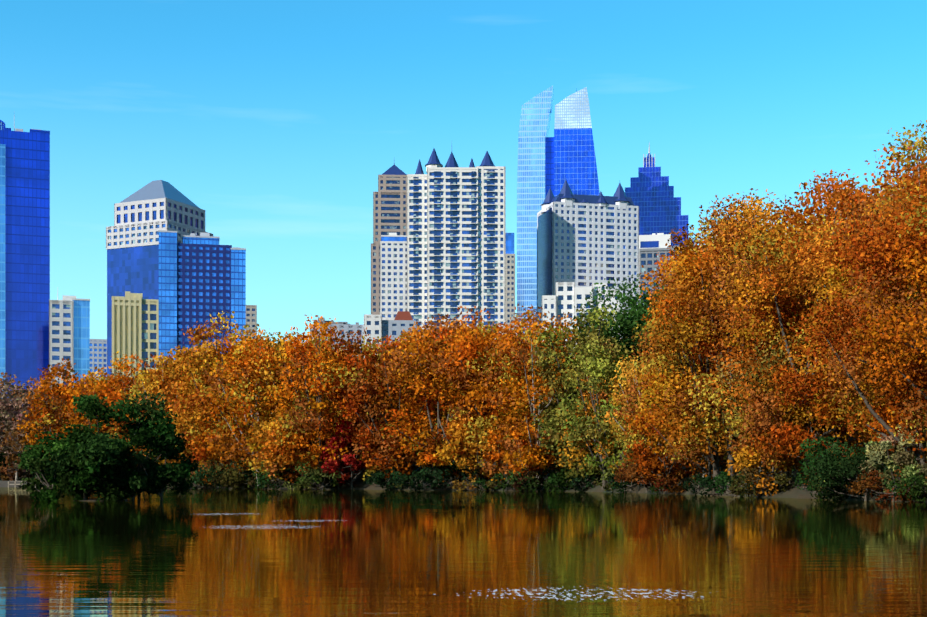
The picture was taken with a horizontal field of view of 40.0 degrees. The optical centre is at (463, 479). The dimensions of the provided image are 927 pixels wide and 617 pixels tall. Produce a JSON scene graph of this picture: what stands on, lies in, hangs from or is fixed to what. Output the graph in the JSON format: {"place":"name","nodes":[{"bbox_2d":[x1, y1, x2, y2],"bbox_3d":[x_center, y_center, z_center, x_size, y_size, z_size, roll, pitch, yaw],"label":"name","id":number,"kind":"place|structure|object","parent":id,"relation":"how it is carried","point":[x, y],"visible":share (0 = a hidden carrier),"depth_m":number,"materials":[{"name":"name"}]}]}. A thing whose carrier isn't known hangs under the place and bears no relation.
{"place":"outdoors","nodes":[
{"label":"outdoors","id":0,"kind":"place"},
{"bbox_2d":[0,120,926,501],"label":"tree","id":1,"kind":"object","parent":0,"point":[878,250],"depth_m":152.58,"materials":[{"name":"orange plant"}]},
{"bbox_2d":[0,487,926,616],"bbox_3d":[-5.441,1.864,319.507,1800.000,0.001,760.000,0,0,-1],"label":"lake water","id":2,"kind":"structure","parent":0,"point":[305,553],"depth_m":31.14,"materials":[{"name":"brown liquid"}]},
{"bbox_2d":[0,431,926,501],"bbox_3d":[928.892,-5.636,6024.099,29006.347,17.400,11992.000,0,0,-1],"label":"terrain","id":3,"kind":"structure","parent":0,"point":[789,492],"depth_m":172.62,"materials":[{"name":"brown soil"}]},
{"bbox_2d":[0,481,41,486],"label":"low wall","id":4,"kind":"structure","parent":3,"relation":"on","point":[9,483],"depth_m":295.55,"materials":[{"name":"concrete"}]},
{"bbox_2d":[0,120,49,405],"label":"skyscraper","id":5,"kind":"structure","parent":3,"relation":"on","point":[24,244],"depth_m":520.79,"materials":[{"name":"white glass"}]},
{"bbox_2d":[49,293,89,386],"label":"building","id":6,"kind":"structure","parent":3,"relation":"on","point":[69,327],"depth_m":476.50,"materials":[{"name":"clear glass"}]},
{"bbox_2d":[90,339,106,379],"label":"building","id":7,"kind":"structure","parent":3,"relation":"on","point":[98,353],"depth_m":894.24,"materials":[{"name":"white concrete"}]},
{"bbox_2d":[112,291,158,381],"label":"cream building","id":8,"kind":"structure","parent":3,"relation":"on","point":[135,323],"depth_m":427.21,"materials":[{"name":"beige concrete"}]},
{"bbox_2d":[106,180,212,375],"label":"skyscraper","id":9,"kind":"structure","parent":3,"relation":"on","point":[144,215],"depth_m":700.82,"materials":[{"name":"blue glass"}]},
{"bbox_2d":[158,230,245,462],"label":"office building","id":10,"kind":"structure","parent":3,"relation":"on","point":[202,277],"depth_m":637.46,"materials":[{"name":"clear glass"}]},
{"bbox_2d":[246,305,256,338],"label":"beige building","id":11,"kind":"structure","parent":3,"relation":"on","point":[251,316],"depth_m":796.83,"materials":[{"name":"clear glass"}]},
{"bbox_2d":[310,311,416,365],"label":"low buildings","id":12,"kind":"structure","parent":3,"relation":"on","point":[376,325],"depth_m":448.65,"materials":[{"name":"white concrete"}]},
{"bbox_2d":[371,163,406,314],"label":"high-rise building","id":13,"kind":"structure","parent":3,"relation":"on","point":[390,206],"depth_m":760.12,"materials":[{"name":"beige concrete"}]},
{"bbox_2d":[380,233,406,319],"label":"white building","id":14,"kind":"structure","parent":3,"relation":"on","point":[393,274],"depth_m":698.61,"materials":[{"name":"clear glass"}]},
{"bbox_2d":[407,149,505,340],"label":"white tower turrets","id":15,"kind":"object","parent":3,"relation":"on","point":[456,236],"visible":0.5,"depth_m":619.65,"materials":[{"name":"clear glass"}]},
{"bbox_2d":[506,233,514,329],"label":"high-rise building","id":16,"kind":"structure","parent":3,"relation":"on","point":[510,283],"depth_m":799.97,"materials":[{"name":"beige concrete"}]},
{"bbox_2d":[517,86,599,342],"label":"skyscraper","id":17,"kind":"structure","parent":3,"relation":"on","point":[546,163],"depth_m":902.40,"materials":[{"name":"blue glass"}]},
{"bbox_2d":[542,282,619,350],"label":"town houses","id":18,"kind":"structure","parent":3,"relation":"on","point":[567,297],"depth_m":451.33,"materials":[{"name":"white concrete"}]},
{"bbox_2d":[537,180,638,338],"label":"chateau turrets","id":19,"kind":"object","parent":3,"relation":"on","point":[585,240],"visible":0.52,"depth_m":651.46,"materials":[{"name":"white concrete"}]},
{"bbox_2d":[625,143,693,246],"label":"skyscraper","id":20,"kind":"structure","parent":3,"relation":"on","point":[649,191],"depth_m":957.30,"materials":[{"name":"blue glass"}]},
{"bbox_2d":[639,233,699,306],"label":"low buildings","id":21,"kind":"structure","parent":3,"relation":"on","point":[651,246],"depth_m":603.21,"materials":[{"name":"white concrete"}]},
{"bbox_2d":[0,0,926,342],"label":"sky","id":22,"kind":"structure","parent":0,"point":[279,120],"materials":[{"name":"blue"}]}
]}

